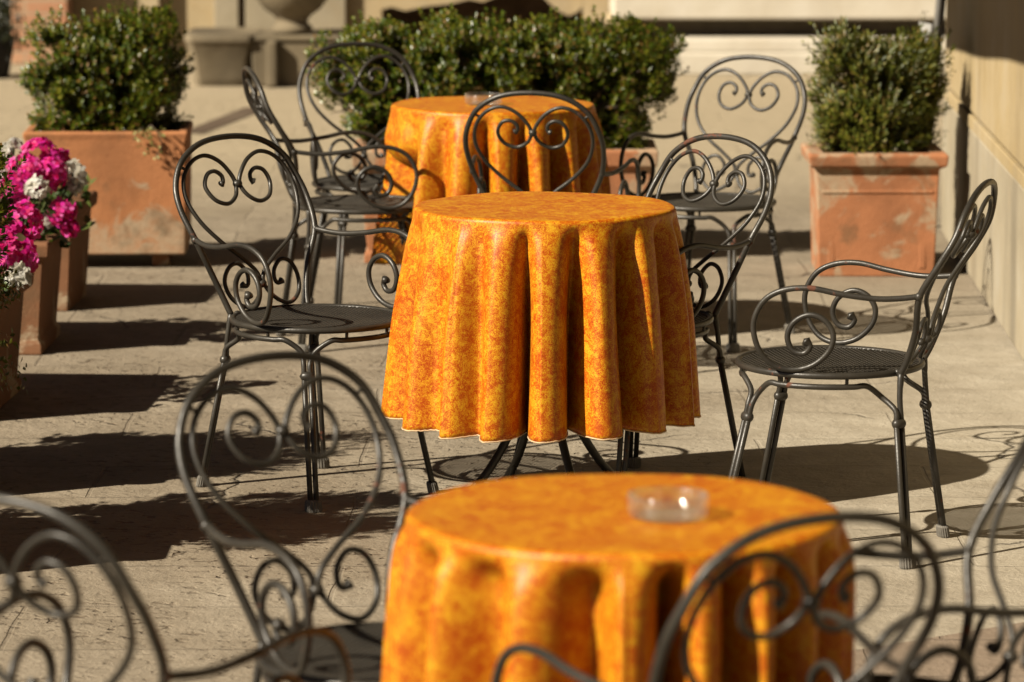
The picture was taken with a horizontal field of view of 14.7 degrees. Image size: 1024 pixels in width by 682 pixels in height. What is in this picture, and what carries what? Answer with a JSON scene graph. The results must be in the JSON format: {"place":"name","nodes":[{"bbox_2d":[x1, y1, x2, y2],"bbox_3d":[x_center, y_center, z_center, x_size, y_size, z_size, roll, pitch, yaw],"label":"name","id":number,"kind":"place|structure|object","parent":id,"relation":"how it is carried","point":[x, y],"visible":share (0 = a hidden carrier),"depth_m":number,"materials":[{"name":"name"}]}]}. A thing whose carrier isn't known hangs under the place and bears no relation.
{"place":"outdoors","nodes":[
{"label":"outdoors","id":0,"kind":"place"},
{"bbox_2d":[0,0,26,78],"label":"dark shrub","id":1,"kind":"object","parent":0,"point":[7,42],"visible":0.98,"depth_m":22.24,"materials":[{"name":"green plant"}]},
{"bbox_2d":[0,60,1023,681],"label":"ground","id":2,"kind":"structure","parent":0,"point":[120,366],"depth_m":10.83,"materials":[{"name":"stone"}]},
{"bbox_2d":[0,269,33,407],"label":"terracotta planter","id":3,"kind":"object","parent":2,"relation":"on","point":[11,316],"visible":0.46,"depth_m":11.29,"materials":[{"name":"ceramic"}]},
{"bbox_2d":[0,261,31,291],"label":"white geranium","id":4,"kind":"object","parent":3,"relation":"in","point":[23,274],"visible":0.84,"depth_m":10.93,"materials":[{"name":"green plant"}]},
{"bbox_2d":[0,199,44,289],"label":"pink geranium","id":5,"kind":"object","parent":3,"relation":"in","point":[19,234],"visible":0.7,"depth_m":11.06,"materials":[{"name":"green plant"}]},
{"bbox_2d":[19,229,67,354],"bbox_3d":[-1.655,-0.162,12.312,0.499,0.350,0.499,0,9,1],"label":"terracotta planter","id":6,"kind":"object","parent":2,"relation":"on","point":[40,330],"visible":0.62,"depth_m":12.12,"materials":[{"name":"ceramic"}]},
{"bbox_2d":[0,137,87,242],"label":"white geranium","id":7,"kind":"object","parent":6,"relation":"in","point":[75,169],"visible":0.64,"depth_m":12.14,"materials":[{"name":"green plant"}]},
{"bbox_2d":[49,191,97,310],"bbox_3d":[-1.665,-0.303,13.231,0.499,0.356,0.459,0,9,3],"label":"terracotta planter","id":8,"kind":"object","parent":2,"relation":"on","point":[73,275],"visible":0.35,"depth_m":13.15,"materials":[{"name":"ceramic"}]},
{"bbox_2d":[0,136,95,247],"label":"pink geranium","id":9,"kind":"object","parent":8,"relation":"in","point":[48,165],"visible":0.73,"depth_m":12.11,"materials":[{"name":"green plant"}]},
{"bbox_2d":[49,173,95,222],"bbox_3d":[-1.615,-0.495,13.186,0.457,0.191,0.398,0,9,0],"label":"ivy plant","id":10,"kind":"object","parent":8,"relation":"in","point":[85,194],"visible":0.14,"depth_m":13.12,"materials":[{"name":"green plant"}]},
{"bbox_2d":[23,120,192,266],"bbox_3d":[-1.452,-0.531,14.299,0.585,0.492,0.440,0,9,-2],"label":"terracotta planter","id":11,"kind":"object","parent":2,"relation":"on","point":[134,211],"visible":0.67,"depth_m":14.09,"materials":[{"name":"ceramic"}]},
{"bbox_2d":[15,0,196,130],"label":"boxwood bush","id":12,"kind":"object","parent":11,"relation":"in","point":[117,72],"visible":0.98,"depth_m":14.11,"materials":[{"name":"green plant"}]},
{"bbox_2d":[132,125,165,159],"bbox_3d":[-1.286,-0.709,14.046,0.116,0.121,0.110,0,9,0],"label":"trailing sprig","id":13,"kind":"object","parent":11,"relation":"in","point":[148,138],"visible":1,"depth_m":14.01,"materials":[{"name":"green plant"}]},
{"bbox_2d":[0,493,350,681],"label":"iron chair","id":14,"kind":"object","parent":2,"relation":"on","point":[13,582],"visible":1,"depth_m":5.24,"materials":[{"name":"grey metal"}]},
{"bbox_2d":[192,107,253,132],"bbox_3d":[-1.433,-1.106,19.765,0.128,0.001,1.420,1,9,10],"label":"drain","id":15,"kind":"object","parent":2,"relation":"on","point":[225,119],"visible":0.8,"depth_m":19.72,"materials":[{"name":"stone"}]},
{"bbox_2d":[184,0,361,87],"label":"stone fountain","id":16,"kind":"object","parent":2,"relation":"on","point":[274,57],"visible":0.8,"depth_m":21.69,"materials":[{"name":"beige stone"}]},
{"bbox_2d":[175,351,420,681],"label":"iron chair","id":17,"kind":"object","parent":2,"relation":"on","point":[309,659],"visible":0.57,"depth_m":6.32,"materials":[{"name":"grey metal"}]},
{"bbox_2d":[173,133,438,512],"bbox_3d":[-0.527,-0.065,9.907,0.493,0.870,0.608,-7,11,-40],"label":"iron chair","id":18,"kind":"object","parent":2,"relation":"on","point":[314,321],"visible":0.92,"depth_m":9.94,"materials":[{"name":"metal"}]},
{"bbox_2d":[241,66,418,351],"bbox_3d":[-0.525,-0.425,12.311,0.608,0.870,0.493,-2,9,-12],"label":"iron chair","id":19,"kind":"object","parent":2,"relation":"on","point":[358,201],"visible":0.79,"depth_m":12.19,"materials":[{"name":"grey metal"}]},
{"bbox_2d":[297,41,420,303],"bbox_3d":[-0.451,-0.528,12.994,0.493,0.870,0.608,-2,9,-14],"label":"iron chair","id":20,"kind":"object","parent":2,"relation":"on","point":[328,183],"visible":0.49,"depth_m":13.12,"materials":[{"name":"grey metal"}]},
{"bbox_2d":[0,0,945,63],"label":"church facade","id":21,"kind":"structure","parent":2,"relation":"on","point":[329,14],"depth_m":23.56,"materials":[{"name":"beige stone"}]},
{"bbox_2d":[0,0,11,35],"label":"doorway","id":22,"kind":"structure","parent":21,"relation":"in","point":[2,3],"depth_m":25.46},
{"bbox_2d":[352,139,657,262],"bbox_3d":[-0.025,-0.510,14.414,1.099,0.415,0.419,0,9,0],"label":"terracotta planter","id":23,"kind":"object","parent":2,"relation":"on","point":[613,155],"visible":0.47,"depth_m":14.21,"materials":[{"name":"ceramic"}]},
{"bbox_2d":[304,2,689,149],"bbox_3d":[-0.057,-0.929,14.393,1.410,0.623,0.644,0,9,0],"label":"boxwood hedge","id":24,"kind":"object","parent":23,"relation":"in","point":[611,72],"visible":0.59,"depth_m":14.19,"materials":[{"name":"green plant"}]},
{"bbox_2d":[473,433,615,482],"bbox_3d":[0.080,0.037,9.696,0.624,0.733,0.624,0,9,0],"label":"bistro table","id":25,"kind":"object","parent":2,"relation":"on","point":[596,456],"visible":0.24,"depth_m":9.76,"materials":[{"name":"metal"}]},
{"bbox_2d":[381,191,700,443],"bbox_3d":[0.070,-0.073,9.682,0.789,0.524,0.809,0,9,0],"label":"tablecloth","id":26,"kind":"object","parent":25,"relation":"on","point":[540,317],"visible":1,"depth_m":9.41,"materials":[{"name":"orange fabric"}]},
{"bbox_2d":[463,90,640,195],"bbox_3d":[0.109,-0.331,11.682,0.493,0.870,0.608,2,9,11],"label":"iron chair","id":27,"kind":"object","parent":2,"relation":"on","point":[480,183],"visible":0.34,"depth_m":11.39,"materials":[{"name":"grey metal"}]},
{"bbox_2d":[509,133,774,479],"bbox_3d":[0.329,-0.066,9.911,0.493,0.870,0.608,8,12,44],"label":"iron chair","id":28,"kind":"object","parent":2,"relation":"on","point":[703,320],"visible":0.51,"depth_m":9.93,"materials":[{"name":"grey metal"}]},
{"bbox_2d":[619,54,806,352],"bbox_3d":[0.638,-0.446,12.450,0.493,0.870,0.608,4,10,26],"label":"iron chair","id":29,"kind":"object","parent":2,"relation":"on","point":[743,202],"visible":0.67,"depth_m":12.53,"materials":[{"name":"grey metal"}]},
{"bbox_2d":[491,511,944,681],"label":"iron chair","id":30,"kind":"object","parent":2,"relation":"on","point":[811,603],"visible":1,"depth_m":5.13,"materials":[{"name":"grey metal"}]},
{"bbox_2d":[728,179,997,569],"bbox_3d":[0.798,0.050,9.140,0.608,0.870,0.493,3,9,18],"label":"iron chair","id":31,"kind":"object","parent":2,"relation":"on","point":[834,359],"visible":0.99,"depth_m":9.07,"materials":[{"name":"grey metal"}]},
{"bbox_2d":[801,143,948,275],"bbox_3d":[1.282,-0.467,14.056,0.489,0.437,0.419,0,9,0],"label":"terracotta planter","id":32,"kind":"object","parent":2,"relation":"on","point":[879,208],"visible":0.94,"depth_m":13.88,"materials":[{"name":"ceramic"}]},
{"bbox_2d":[799,11,957,154],"bbox_3d":[1.298,-0.882,14.019,0.580,0.581,0.554,0,9,0],"label":"yew bush","id":33,"kind":"object","parent":32,"relation":"in","point":[890,91],"visible":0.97,"depth_m":13.88,"materials":[{"name":"green plant"}]},
{"bbox_2d":[919,0,945,141],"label":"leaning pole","id":34,"kind":"object","parent":2,"relation":"on","point":[939,12],"visible":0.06,"depth_m":15.20,"materials":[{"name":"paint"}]},
{"bbox_2d":[941,0,1023,359],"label":"house wall","id":35,"kind":"structure","parent":2,"relation":"on","point":[983,122],"depth_m":13.10,"materials":[{"name":"beige paint"}]},
{"bbox_3d":[-0.060,-0.376,12.456,0.624,0.733,0.624,0,9,0],"label":"bistro table","id":36,"kind":"object","parent":2,"relation":"on","visible":0},
{"bbox_2d":[371,95,610,265],"bbox_3d":[-0.062,-0.486,12.441,0.778,0.523,0.796,0,9,0],"label":"tablecloth","id":37,"kind":"object","parent":36,"relation":"on","point":[426,133],"visible":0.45,"depth_m":12.16,"materials":[{"name":"orange fabric"}]},
{"bbox_2d":[464,92,501,104],"bbox_3d":[-0.090,-0.757,12.369,0.117,0.033,0.117,0,9,0],"label":"glass ashtray","id":38,"kind":"object","parent":37,"relation":"on","point":[481,101],"visible":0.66,"depth_m":12.36,"materials":[{"name":"white"}]},
{"bbox_2d":[606,0,945,74],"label":"wall","id":39,"kind":"structure","parent":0,"point":[699,54],"depth_m":22.77,"materials":[{"name":"white stone"}]},
{"bbox_2d":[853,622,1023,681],"bbox_3d":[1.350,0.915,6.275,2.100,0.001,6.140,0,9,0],"label":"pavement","id":40,"kind":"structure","parent":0,"point":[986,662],"depth_m":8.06,"materials":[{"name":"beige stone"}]},
{"bbox_2d":[853,438,1023,681],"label":"iron chair","id":41,"kind":"object","parent":40,"relation":"on","point":[963,654],"visible":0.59,"depth_m":6.00,"materials":[{"name":"grey metal"}]},
{"bbox_3d":[0.164,0.616,5.834,0.624,0.733,0.624,0,9,0],"label":"bistro table","id":42,"kind":"object","parent":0,"visible":0},
{"bbox_2d":[381,474,855,681],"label":"tablecloth","id":43,"kind":"object","parent":42,"relation":"on","point":[573,571],"visible":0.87,"depth_m":5.59,"materials":[{"name":"orange fabric"}]},
{"bbox_2d":[628,486,707,522],"bbox_3d":[0.226,0.237,5.734,0.117,0.033,0.117,0,9,0],"label":"glass ashtray","id":44,"kind":"object","parent":43,"relation":"on","point":[668,516],"visible":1,"depth_m":5.72,"materials":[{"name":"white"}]},
{"bbox_3d":[-1.680,0.139,9.900,0.539,0.470,0.499,0,9,0],"label":"terracotta planter","id":45,"kind":"object","parent":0,"visible":0},
{"bbox_2d":[0,142,27,393],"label":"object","id":46,"kind":"object","parent":45,"relation":"in","point":[5,208],"visible":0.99,"depth_m":9.95,"materials":[{"name":"green plant"}]},
{"bbox_3d":[-1.595,0.280,8.960,0.539,0.470,0.499,0,9,0],"label":"terracotta planter","id":47,"kind":"object","parent":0,"visible":0},
{"bbox_2d":[0,244,9,261],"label":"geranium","id":48,"kind":"object","parent":47,"relation":"in","point":[5,250],"visible":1,"depth_m":9.11,"materials":[{"name":"green plant"}]}
]}

